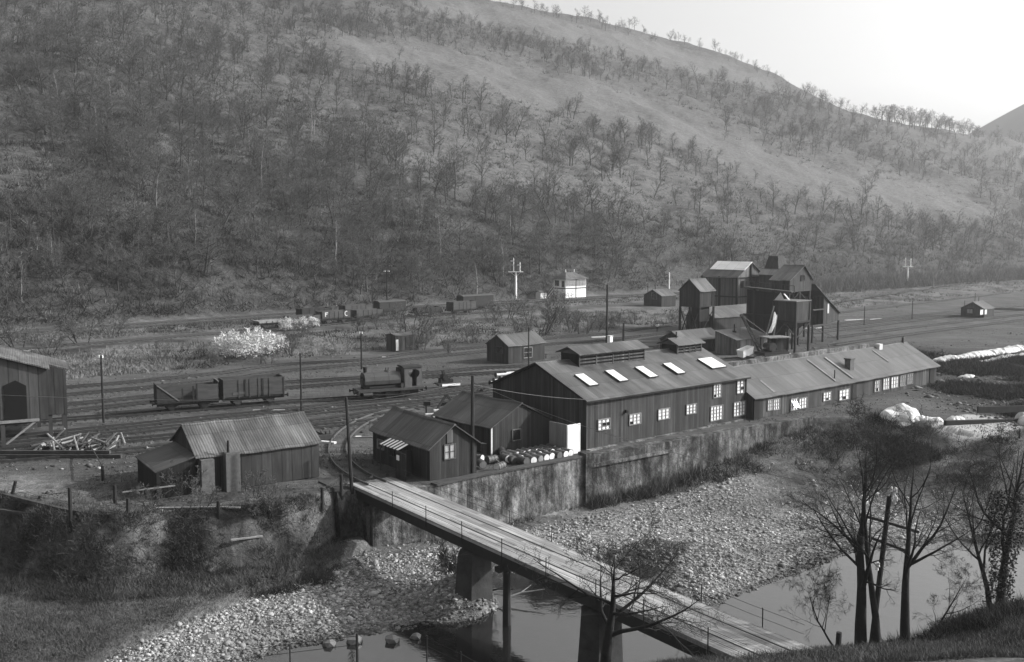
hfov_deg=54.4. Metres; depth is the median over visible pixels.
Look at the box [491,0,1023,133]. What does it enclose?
sky
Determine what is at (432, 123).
bare tree
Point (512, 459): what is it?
oil drum
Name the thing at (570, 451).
oil drum
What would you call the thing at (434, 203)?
bare tree
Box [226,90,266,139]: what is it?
bare tree
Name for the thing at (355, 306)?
mineral wagon
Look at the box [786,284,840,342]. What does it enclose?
sloping annexe
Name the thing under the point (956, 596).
bare tree
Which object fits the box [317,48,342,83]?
bare tree
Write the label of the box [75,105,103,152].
bare tree
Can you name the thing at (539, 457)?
oil drum
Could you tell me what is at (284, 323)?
blossom bush
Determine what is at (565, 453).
oil drum
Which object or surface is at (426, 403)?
point lever
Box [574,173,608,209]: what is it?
bare tree
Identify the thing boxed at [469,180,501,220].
bare tree
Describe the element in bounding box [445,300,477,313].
mineral wagon
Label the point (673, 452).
overhead wire
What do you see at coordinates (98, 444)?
timber prop
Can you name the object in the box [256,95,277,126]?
bare tree
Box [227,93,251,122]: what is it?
bare tree
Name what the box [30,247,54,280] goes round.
bare tree
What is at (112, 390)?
railway track
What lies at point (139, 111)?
bare tree
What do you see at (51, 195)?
bare tree
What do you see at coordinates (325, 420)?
railway track
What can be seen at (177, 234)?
bare tree
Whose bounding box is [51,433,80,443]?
timber prop
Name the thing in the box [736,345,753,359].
tipped skip
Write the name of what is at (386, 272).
utility pole
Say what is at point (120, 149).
bare tree
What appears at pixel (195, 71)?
bare tree
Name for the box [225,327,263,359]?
blossom bush
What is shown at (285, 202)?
bare tree
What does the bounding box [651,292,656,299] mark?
window
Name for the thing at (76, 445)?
timber prop
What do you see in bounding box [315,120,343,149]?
bare tree
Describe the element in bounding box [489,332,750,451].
engine shed
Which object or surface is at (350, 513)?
bridge abutment
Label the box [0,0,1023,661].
ground
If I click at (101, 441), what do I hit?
timber prop
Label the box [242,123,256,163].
birch tree
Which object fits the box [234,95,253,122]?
bare tree
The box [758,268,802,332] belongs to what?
link block
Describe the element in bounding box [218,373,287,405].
mineral wagon
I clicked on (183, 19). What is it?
bare tree
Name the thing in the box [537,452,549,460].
oil drum
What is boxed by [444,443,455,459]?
window
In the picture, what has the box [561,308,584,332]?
bare bush
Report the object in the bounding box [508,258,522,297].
bracket signal
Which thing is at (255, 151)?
bare tree
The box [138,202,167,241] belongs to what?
bare tree
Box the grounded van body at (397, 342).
[386,331,417,351]
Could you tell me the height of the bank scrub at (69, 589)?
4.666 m
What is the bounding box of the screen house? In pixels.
[700,261,759,305]
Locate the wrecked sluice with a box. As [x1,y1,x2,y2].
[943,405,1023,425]
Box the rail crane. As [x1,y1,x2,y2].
[740,314,790,356]
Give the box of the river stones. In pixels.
[105,462,989,661]
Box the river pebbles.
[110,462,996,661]
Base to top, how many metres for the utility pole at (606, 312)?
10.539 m
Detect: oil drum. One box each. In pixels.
[477,454,483,459]
[477,458,486,468]
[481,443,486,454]
[485,454,497,463]
[493,461,506,469]
[498,447,505,453]
[499,453,509,462]
[508,454,516,463]
[517,455,529,463]
[525,454,536,462]
[531,453,543,461]
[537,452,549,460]
[542,451,554,458]
[550,450,562,457]
[556,449,568,456]
[561,447,573,455]
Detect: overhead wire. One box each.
[9,395,315,400]
[91,334,358,349]
[357,380,468,400]
[474,382,861,490]
[477,385,570,398]
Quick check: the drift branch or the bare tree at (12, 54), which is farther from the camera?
the bare tree at (12, 54)
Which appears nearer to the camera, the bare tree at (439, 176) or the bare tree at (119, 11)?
the bare tree at (439, 176)
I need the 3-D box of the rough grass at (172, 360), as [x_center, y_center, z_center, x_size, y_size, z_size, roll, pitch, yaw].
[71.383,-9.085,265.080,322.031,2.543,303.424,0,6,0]
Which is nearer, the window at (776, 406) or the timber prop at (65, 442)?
the timber prop at (65, 442)
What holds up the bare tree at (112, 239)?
on the ground at (528, 86)
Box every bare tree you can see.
[0,28,10,56]
[0,47,31,94]
[0,190,23,226]
[0,219,16,253]
[0,261,17,304]
[3,47,29,85]
[17,213,44,247]
[20,103,45,137]
[23,46,54,92]
[28,91,53,134]
[29,14,57,41]
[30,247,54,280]
[33,11,59,54]
[35,197,65,239]
[36,104,61,150]
[38,182,71,218]
[44,116,76,152]
[44,172,82,211]
[46,97,82,137]
[48,249,75,286]
[55,157,90,204]
[56,29,97,72]
[58,178,78,213]
[58,189,86,232]
[60,62,95,114]
[73,107,108,147]
[73,187,100,224]
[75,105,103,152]
[77,69,109,110]
[77,202,105,238]
[80,33,112,73]
[86,80,107,119]
[86,92,112,135]
[86,223,124,270]
[91,114,120,160]
[93,77,123,127]
[94,197,126,234]
[98,239,132,290]
[100,182,120,214]
[103,120,131,156]
[108,3,140,41]
[109,6,140,40]
[109,136,138,171]
[113,241,147,286]
[115,3,137,39]
[115,31,146,72]
[115,182,154,248]
[116,37,145,83]
[119,90,152,131]
[121,91,148,123]
[121,204,154,252]
[125,234,156,276]
[127,138,154,169]
[134,142,180,194]
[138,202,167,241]
[139,73,167,117]
[140,120,165,148]
[143,211,177,246]
[146,195,189,246]
[147,229,180,281]
[150,62,181,100]
[150,188,192,239]
[153,198,182,240]
[154,0,180,32]
[154,244,188,293]
[156,225,185,262]
[159,41,184,77]
[165,56,196,95]
[166,6,190,40]
[166,123,195,165]
[168,84,196,123]
[168,99,190,128]
[171,167,202,203]
[175,56,207,89]
[177,185,200,228]
[180,134,197,166]
[182,65,207,104]
[186,215,235,272]
[187,91,211,132]
[192,240,222,275]
[195,161,213,195]
[197,149,230,186]
[199,95,218,119]
[199,118,217,149]
[200,229,223,260]
[202,175,233,216]
[205,18,220,49]
[224,170,243,202]
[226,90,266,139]
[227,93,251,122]
[227,185,246,222]
[232,204,261,242]
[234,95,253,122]
[236,187,267,235]
[239,169,265,191]
[242,135,267,169]
[243,232,271,274]
[248,59,273,98]
[253,136,276,177]
[253,145,277,183]
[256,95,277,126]
[256,235,282,271]
[259,165,288,195]
[261,138,284,171]
[266,213,290,252]
[267,147,288,186]
[270,186,299,220]
[277,182,307,229]
[278,108,300,137]
[287,221,317,266]
[294,179,322,224]
[295,234,330,273]
[296,187,315,222]
[311,176,348,223]
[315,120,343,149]
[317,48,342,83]
[317,159,341,195]
[321,117,344,141]
[328,209,352,242]
[330,231,355,274]
[332,165,358,197]
[349,261,373,293]
[351,119,376,163]
[360,220,387,268]
[365,111,388,142]
[367,127,396,162]
[372,196,394,226]
[374,191,397,224]
[380,128,410,166]
[388,147,414,182]
[388,197,416,233]
[389,163,410,196]
[392,185,419,221]
[404,250,436,291]
[409,63,430,96]
[409,158,430,191]
[421,114,446,150]
[422,159,456,197]
[422,193,452,229]
[426,194,440,222]
[427,220,458,256]
[433,169,458,202]
[434,160,461,196]
[441,157,468,199]
[442,147,467,172]
[445,206,475,249]
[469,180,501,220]
[470,144,492,183]
[470,237,507,281]
[480,224,504,257]
[482,246,504,277]
[486,183,512,223]
[487,213,508,246]
[493,251,509,286]
[496,104,516,142]
[501,200,526,230]
[502,506,732,661]
[513,182,535,218]
[525,180,555,222]
[525,227,551,273]
[535,166,561,202]
[554,188,577,221]
[556,130,579,165]
[565,186,584,217]
[569,180,601,221]
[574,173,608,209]
[578,132,602,165]
[592,206,620,238]
[597,255,620,285]
[605,192,630,222]
[607,139,629,177]
[690,181,712,210]
[696,234,723,266]
[716,225,749,260]
[718,238,746,260]
[769,391,925,643]
[773,543,852,644]
[780,394,940,643]
[838,218,865,248]
[861,404,991,639]
[912,532,993,628]
[931,435,1023,606]
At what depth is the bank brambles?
45.38 m
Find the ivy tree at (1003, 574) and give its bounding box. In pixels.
[929,418,1023,610]
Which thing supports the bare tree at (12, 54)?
on the ground at (528, 86)
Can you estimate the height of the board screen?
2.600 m
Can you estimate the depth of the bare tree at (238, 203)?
234.27 m
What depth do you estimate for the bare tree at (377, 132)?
294.40 m
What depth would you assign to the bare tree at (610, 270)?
274.12 m
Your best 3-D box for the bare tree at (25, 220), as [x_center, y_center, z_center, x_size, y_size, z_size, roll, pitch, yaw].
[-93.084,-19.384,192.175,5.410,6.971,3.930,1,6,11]
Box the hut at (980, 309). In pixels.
[961,293,1023,317]
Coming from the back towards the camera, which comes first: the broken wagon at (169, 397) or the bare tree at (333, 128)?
the bare tree at (333, 128)
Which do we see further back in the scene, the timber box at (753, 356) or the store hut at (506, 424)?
the timber box at (753, 356)
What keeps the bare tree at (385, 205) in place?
on the ground at (528, 86)
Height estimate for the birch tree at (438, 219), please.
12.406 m
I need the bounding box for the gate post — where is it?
[835,631,841,647]
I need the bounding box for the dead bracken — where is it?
[0,0,1023,319]
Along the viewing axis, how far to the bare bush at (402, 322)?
164.97 m
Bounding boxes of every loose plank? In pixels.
[156,506,226,508]
[231,535,262,540]
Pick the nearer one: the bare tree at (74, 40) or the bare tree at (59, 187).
the bare tree at (59, 187)
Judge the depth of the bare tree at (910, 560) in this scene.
44.03 m
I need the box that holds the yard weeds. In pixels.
[7,308,1023,510]
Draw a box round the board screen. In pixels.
[549,421,579,453]
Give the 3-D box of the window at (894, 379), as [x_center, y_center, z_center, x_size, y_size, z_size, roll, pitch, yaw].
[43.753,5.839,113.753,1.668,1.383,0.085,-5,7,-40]
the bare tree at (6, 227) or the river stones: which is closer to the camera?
the river stones
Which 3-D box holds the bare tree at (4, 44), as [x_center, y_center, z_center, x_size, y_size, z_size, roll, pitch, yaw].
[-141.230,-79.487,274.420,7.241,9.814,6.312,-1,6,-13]
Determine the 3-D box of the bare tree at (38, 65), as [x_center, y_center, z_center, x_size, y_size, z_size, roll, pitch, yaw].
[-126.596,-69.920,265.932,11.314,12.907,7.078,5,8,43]
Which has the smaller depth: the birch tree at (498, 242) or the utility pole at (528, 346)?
the utility pole at (528, 346)
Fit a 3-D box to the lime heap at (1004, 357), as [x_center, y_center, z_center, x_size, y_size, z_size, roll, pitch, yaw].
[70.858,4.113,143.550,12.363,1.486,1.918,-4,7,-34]
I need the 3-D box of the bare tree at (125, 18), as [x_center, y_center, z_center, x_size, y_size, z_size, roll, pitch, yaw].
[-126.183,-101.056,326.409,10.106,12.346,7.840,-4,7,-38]
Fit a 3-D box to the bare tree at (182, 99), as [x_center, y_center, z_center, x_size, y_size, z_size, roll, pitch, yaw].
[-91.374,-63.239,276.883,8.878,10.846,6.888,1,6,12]
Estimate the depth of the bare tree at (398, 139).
288.58 m
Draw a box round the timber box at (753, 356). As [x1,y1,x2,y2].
[746,355,762,358]
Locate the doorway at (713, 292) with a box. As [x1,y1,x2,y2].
[712,291,714,304]
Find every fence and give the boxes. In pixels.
[0,474,342,532]
[90,445,116,503]
[212,633,475,661]
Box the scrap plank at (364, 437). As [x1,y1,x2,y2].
[354,436,372,437]
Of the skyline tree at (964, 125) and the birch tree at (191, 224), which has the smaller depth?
the birch tree at (191, 224)
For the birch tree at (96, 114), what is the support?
on the ground at (528, 86)
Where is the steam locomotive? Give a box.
[349,364,426,398]
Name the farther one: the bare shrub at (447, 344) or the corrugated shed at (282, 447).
the bare shrub at (447, 344)
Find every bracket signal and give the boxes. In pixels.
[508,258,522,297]
[903,258,912,278]
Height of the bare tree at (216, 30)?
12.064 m
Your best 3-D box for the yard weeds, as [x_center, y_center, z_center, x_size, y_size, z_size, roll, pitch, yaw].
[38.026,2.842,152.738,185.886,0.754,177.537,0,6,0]
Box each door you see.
[406,336,412,349]
[736,341,739,354]
[852,382,856,399]
[929,368,934,383]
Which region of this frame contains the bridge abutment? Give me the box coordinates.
[318,480,368,542]
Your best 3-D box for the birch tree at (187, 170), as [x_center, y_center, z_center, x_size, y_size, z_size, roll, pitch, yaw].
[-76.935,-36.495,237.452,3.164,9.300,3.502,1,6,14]
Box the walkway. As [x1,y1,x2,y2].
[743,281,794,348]
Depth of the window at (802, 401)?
101.90 m
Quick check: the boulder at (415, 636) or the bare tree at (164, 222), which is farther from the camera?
the bare tree at (164, 222)
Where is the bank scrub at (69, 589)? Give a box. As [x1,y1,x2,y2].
[0,477,366,606]
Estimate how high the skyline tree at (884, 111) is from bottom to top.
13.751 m
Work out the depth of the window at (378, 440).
78.40 m
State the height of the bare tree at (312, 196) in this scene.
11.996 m
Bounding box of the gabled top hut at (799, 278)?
[769,264,813,344]
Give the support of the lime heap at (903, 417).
on the ground at (528, 86)
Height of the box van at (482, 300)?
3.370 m
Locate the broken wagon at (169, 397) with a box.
[149,378,222,410]
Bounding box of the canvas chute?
[762,306,777,348]
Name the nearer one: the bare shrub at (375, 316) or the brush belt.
the bare shrub at (375, 316)
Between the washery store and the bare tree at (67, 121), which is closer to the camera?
the washery store
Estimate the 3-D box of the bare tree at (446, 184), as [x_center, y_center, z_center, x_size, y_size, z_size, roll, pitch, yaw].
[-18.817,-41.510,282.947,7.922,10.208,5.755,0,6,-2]
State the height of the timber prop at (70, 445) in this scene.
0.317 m
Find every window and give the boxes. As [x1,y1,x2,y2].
[377,439,383,450]
[389,448,396,457]
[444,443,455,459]
[495,346,502,353]
[512,428,520,440]
[523,347,531,357]
[566,280,575,285]
[576,280,585,285]
[597,418,610,430]
[629,412,640,425]
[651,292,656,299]
[658,407,669,420]
[686,403,696,414]
[710,404,722,421]
[713,383,721,397]
[733,400,745,416]
[736,380,744,393]
[767,399,773,410]
[773,398,779,409]
[790,398,798,410]
[798,397,807,408]
[823,391,831,401]
[839,388,849,400]
[874,380,879,391]
[883,377,889,389]
[891,375,898,388]
[900,374,906,386]
[907,373,913,384]
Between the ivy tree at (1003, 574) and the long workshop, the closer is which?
the ivy tree at (1003, 574)
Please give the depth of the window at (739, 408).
96.15 m
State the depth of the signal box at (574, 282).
254.24 m
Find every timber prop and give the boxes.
[47,433,65,449]
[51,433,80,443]
[60,437,82,444]
[67,441,94,446]
[73,436,78,449]
[87,441,112,447]
[91,437,105,443]
[104,434,114,445]
[104,439,120,449]
[120,432,125,444]
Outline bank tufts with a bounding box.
[0,478,352,602]
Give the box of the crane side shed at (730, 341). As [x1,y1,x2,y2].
[714,324,768,354]
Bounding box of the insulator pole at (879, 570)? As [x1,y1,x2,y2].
[860,487,918,642]
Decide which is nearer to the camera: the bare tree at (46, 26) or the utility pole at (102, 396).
the utility pole at (102, 396)
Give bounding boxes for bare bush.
[0,310,37,347]
[49,306,102,344]
[383,301,448,338]
[406,323,435,349]
[486,289,529,318]
[509,290,566,334]
[538,302,571,325]
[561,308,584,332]
[570,309,605,333]
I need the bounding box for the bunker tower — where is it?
[678,278,715,329]
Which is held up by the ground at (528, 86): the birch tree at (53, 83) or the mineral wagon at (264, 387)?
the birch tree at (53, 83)
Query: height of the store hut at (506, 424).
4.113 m
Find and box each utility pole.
[98,355,104,422]
[299,353,302,410]
[345,397,353,493]
[359,332,362,368]
[384,271,389,299]
[471,375,473,473]
[528,328,528,364]
[606,285,607,342]
[622,323,624,340]
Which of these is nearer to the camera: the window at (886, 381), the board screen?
the board screen
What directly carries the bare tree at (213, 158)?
on the ground at (528, 86)
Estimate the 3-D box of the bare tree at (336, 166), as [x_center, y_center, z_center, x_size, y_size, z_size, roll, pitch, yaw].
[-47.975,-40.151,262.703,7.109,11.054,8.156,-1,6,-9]
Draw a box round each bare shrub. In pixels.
[29,327,70,354]
[94,310,133,334]
[129,482,166,505]
[147,338,173,359]
[160,458,206,497]
[186,477,221,508]
[202,349,221,367]
[230,468,281,498]
[235,484,284,519]
[247,484,292,516]
[253,348,276,363]
[272,331,300,355]
[291,315,312,337]
[319,448,327,466]
[350,313,368,331]
[369,312,385,326]
[387,302,406,321]
[431,544,457,575]
[434,541,456,576]
[441,337,461,351]
[445,546,502,580]
[446,311,467,323]
[454,320,482,342]
[478,300,506,322]
[510,319,532,333]
[540,289,562,304]
[559,288,574,301]
[585,310,611,331]
[591,311,616,328]
[608,310,625,326]
[622,311,638,323]
[665,310,686,322]
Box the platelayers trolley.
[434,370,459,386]
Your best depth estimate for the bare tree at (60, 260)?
183.87 m
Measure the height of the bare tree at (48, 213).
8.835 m
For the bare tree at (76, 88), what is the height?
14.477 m
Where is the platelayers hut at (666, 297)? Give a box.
[644,285,675,306]
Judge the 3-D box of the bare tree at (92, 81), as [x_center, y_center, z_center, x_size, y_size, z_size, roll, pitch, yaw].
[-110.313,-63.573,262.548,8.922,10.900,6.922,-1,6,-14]
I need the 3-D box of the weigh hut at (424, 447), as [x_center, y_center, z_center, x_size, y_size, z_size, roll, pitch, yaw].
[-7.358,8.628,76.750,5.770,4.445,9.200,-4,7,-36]
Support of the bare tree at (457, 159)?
on the ground at (528, 86)
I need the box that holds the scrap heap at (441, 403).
[433,394,451,410]
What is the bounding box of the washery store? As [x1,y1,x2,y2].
[685,304,745,329]
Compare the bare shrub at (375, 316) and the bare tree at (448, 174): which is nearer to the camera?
the bare shrub at (375, 316)
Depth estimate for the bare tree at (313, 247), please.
218.20 m
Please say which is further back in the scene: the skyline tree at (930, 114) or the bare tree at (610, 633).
the skyline tree at (930, 114)
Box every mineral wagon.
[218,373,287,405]
[250,319,290,328]
[284,314,321,326]
[296,307,331,314]
[315,309,352,323]
[339,304,372,309]
[351,308,384,319]
[409,306,442,315]
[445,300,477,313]
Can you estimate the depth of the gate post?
42.92 m
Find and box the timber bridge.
[347,468,812,661]
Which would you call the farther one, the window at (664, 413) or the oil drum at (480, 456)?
the window at (664, 413)
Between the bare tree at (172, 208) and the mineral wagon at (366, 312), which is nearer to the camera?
the mineral wagon at (366, 312)
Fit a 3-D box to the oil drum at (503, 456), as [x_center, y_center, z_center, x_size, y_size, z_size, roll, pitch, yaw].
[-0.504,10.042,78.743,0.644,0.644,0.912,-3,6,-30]
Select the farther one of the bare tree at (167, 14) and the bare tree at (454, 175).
the bare tree at (167, 14)
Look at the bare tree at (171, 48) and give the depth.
303.08 m
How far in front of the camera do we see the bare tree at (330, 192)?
249.23 m
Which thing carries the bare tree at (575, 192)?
on the ground at (528, 86)
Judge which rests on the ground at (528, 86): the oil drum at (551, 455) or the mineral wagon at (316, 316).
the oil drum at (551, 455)
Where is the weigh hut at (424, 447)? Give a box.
[368,405,480,480]
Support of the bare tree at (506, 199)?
on the ground at (528, 86)
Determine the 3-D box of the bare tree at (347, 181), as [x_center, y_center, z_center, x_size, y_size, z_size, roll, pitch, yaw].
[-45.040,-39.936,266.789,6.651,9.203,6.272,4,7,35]
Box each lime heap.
[879,403,919,424]
[898,415,943,427]
[933,344,1023,361]
[947,416,964,419]
[958,374,974,377]
[981,353,1022,361]
[1015,412,1023,424]
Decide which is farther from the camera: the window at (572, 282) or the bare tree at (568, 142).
the bare tree at (568, 142)
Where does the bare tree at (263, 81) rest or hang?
on the ground at (528, 86)
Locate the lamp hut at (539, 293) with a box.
[535,290,546,298]
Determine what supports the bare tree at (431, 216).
on the ground at (528, 86)
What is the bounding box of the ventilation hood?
[765,256,786,268]
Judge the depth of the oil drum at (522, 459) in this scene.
77.60 m
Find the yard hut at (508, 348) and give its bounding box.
[485,331,546,363]
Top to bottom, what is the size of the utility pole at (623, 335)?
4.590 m
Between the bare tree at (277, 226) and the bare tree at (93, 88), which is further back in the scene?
the bare tree at (93, 88)
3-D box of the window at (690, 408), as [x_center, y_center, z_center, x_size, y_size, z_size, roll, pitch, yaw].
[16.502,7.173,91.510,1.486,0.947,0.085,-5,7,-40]
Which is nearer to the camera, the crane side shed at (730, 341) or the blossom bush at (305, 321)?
the crane side shed at (730, 341)
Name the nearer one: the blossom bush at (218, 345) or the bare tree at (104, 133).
the blossom bush at (218, 345)
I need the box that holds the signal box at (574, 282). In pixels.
[547,269,588,297]
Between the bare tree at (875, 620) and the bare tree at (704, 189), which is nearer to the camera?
the bare tree at (875, 620)
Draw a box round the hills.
[970,104,1023,142]
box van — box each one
[373,299,406,314]
[456,293,493,308]
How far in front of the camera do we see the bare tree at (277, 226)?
223.60 m
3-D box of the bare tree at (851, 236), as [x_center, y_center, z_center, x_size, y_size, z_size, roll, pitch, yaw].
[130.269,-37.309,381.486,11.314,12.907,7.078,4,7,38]
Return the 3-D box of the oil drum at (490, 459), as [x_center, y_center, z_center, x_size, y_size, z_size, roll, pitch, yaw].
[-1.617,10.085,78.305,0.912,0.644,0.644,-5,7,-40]
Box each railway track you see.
[0,277,1012,333]
[0,279,1012,337]
[0,358,725,426]
[0,386,492,440]
[0,391,492,447]
[0,394,492,449]
[0,417,380,463]
[15,308,531,349]
[56,357,744,414]
[66,283,969,388]
[67,292,1009,396]
[67,304,1023,406]
[328,406,413,485]
[806,310,1012,333]
[810,303,1023,326]
[825,318,1023,345]
[826,313,1023,338]
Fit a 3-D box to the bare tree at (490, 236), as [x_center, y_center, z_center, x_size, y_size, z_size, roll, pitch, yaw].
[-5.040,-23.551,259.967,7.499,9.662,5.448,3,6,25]
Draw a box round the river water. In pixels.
[253,531,1023,661]
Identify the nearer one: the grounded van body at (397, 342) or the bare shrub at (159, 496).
the bare shrub at (159, 496)
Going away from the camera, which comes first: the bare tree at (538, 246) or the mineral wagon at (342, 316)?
the mineral wagon at (342, 316)
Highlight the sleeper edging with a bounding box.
[0,450,121,458]
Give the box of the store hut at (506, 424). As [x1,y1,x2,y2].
[432,390,551,454]
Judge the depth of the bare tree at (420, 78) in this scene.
388.32 m
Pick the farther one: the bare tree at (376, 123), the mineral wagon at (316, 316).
the bare tree at (376, 123)
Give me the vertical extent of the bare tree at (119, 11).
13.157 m
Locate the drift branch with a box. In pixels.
[511,585,544,596]
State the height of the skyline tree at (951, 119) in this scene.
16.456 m
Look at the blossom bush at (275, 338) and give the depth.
147.11 m
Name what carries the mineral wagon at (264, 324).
on the railway track at (174, 336)
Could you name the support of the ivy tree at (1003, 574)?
on the ground at (528, 86)
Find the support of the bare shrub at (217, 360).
on the ground at (528, 86)
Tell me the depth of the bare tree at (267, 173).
250.73 m
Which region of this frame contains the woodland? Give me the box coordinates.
[0,0,1023,299]
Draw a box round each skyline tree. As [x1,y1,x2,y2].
[877,104,885,120]
[886,104,895,118]
[897,106,908,125]
[907,107,922,128]
[917,109,926,126]
[918,109,933,131]
[925,113,936,129]
[931,116,945,132]
[932,113,945,126]
[944,117,954,132]
[944,117,962,137]
[957,118,971,135]
[966,124,974,136]
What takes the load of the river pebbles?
on the ground at (528, 86)
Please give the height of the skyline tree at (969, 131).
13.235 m
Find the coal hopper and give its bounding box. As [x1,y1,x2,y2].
[773,293,811,352]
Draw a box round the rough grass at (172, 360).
[1,273,1023,379]
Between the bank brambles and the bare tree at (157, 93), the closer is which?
the bank brambles
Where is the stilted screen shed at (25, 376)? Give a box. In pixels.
[0,345,68,447]
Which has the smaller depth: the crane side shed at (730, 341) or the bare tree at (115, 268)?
the crane side shed at (730, 341)
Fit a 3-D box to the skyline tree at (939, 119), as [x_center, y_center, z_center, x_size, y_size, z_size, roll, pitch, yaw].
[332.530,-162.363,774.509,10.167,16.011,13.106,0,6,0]
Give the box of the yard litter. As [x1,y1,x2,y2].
[2,302,1023,511]
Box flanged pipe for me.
[494,372,511,376]
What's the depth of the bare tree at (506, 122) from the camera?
360.95 m
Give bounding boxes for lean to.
[122,441,196,497]
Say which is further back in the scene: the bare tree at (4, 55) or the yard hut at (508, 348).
the bare tree at (4, 55)
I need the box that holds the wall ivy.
[584,463,712,509]
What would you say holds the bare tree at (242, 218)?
on the ground at (528, 86)
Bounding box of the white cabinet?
[607,335,612,342]
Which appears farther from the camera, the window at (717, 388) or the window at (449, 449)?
the window at (717, 388)
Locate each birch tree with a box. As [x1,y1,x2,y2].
[12,260,29,301]
[45,0,60,20]
[46,68,62,103]
[46,231,59,269]
[90,102,101,138]
[102,75,117,113]
[149,171,164,212]
[182,159,196,191]
[188,207,199,242]
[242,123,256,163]
[252,138,272,181]
[305,97,318,133]
[305,102,316,135]
[326,213,343,258]
[429,208,448,253]
[470,257,481,293]
[495,238,507,275]
[506,204,517,244]
[561,194,574,229]
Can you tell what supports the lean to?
on the ground at (528, 86)
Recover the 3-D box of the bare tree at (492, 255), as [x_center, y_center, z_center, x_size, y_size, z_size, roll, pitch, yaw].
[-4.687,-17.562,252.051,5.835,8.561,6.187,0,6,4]
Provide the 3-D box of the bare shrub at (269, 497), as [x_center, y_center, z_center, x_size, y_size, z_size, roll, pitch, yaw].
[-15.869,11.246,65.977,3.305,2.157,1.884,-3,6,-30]
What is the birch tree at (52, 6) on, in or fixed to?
on the ground at (528, 86)
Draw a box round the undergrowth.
[0,0,1023,325]
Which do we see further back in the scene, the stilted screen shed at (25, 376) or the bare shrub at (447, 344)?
the bare shrub at (447, 344)
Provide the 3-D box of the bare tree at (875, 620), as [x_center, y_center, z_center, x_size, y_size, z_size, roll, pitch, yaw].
[15.680,8.627,44.977,6.393,11.682,5.957,0,6,0]
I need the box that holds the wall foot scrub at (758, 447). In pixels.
[516,414,1002,521]
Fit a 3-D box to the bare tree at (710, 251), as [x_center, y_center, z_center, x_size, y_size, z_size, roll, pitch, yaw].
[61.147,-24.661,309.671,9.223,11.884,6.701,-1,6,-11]
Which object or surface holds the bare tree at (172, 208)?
on the ground at (528, 86)
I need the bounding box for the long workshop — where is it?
[727,336,939,419]
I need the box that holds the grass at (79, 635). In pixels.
[0,547,357,661]
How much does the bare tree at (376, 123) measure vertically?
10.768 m
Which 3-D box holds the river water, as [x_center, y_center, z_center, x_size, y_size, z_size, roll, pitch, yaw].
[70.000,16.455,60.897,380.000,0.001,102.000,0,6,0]
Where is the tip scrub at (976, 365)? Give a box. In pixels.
[855,346,1023,468]
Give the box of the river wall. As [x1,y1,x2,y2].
[369,416,812,546]
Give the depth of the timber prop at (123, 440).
83.60 m
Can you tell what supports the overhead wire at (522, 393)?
attached to the utility pole at (472, 423)
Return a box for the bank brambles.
[881,590,1023,643]
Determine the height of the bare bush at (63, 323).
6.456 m
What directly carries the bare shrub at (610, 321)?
on the ground at (528, 86)
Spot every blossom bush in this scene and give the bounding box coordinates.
[206,336,230,353]
[214,328,249,358]
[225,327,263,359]
[240,325,275,356]
[257,330,283,352]
[278,316,294,330]
[292,316,309,329]
[307,316,320,327]
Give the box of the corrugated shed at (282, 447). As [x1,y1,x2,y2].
[169,411,321,494]
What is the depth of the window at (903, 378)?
115.02 m
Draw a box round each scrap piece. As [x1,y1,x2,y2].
[316,430,333,440]
[321,440,335,443]
[474,388,486,392]
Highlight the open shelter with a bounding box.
[659,327,714,350]
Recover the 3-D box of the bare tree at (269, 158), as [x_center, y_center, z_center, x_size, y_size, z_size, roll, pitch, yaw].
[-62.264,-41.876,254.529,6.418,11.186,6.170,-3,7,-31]
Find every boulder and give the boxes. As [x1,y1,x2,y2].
[200,634,217,640]
[322,639,335,647]
[346,634,362,644]
[385,634,399,643]
[410,633,420,639]
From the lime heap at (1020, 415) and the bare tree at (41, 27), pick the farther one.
the bare tree at (41, 27)
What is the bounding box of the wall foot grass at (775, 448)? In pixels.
[389,418,1003,545]
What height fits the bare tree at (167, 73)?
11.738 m
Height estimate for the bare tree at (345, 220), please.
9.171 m
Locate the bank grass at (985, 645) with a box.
[648,611,1023,661]
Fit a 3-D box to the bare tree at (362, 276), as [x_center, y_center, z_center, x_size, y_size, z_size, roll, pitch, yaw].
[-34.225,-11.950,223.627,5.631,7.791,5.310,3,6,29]
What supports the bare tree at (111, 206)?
on the ground at (528, 86)
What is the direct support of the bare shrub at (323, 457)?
on the ground at (528, 86)
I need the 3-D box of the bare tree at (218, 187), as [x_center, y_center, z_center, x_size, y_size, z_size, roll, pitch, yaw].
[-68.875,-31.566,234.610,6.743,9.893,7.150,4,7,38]
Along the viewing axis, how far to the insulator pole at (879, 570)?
46.10 m
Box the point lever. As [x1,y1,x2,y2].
[423,401,430,412]
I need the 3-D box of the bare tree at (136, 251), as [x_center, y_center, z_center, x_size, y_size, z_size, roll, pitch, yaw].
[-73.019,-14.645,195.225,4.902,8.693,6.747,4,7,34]
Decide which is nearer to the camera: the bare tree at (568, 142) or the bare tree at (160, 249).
the bare tree at (160, 249)
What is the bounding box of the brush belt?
[747,246,1023,293]
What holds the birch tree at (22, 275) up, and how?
on the ground at (528, 86)

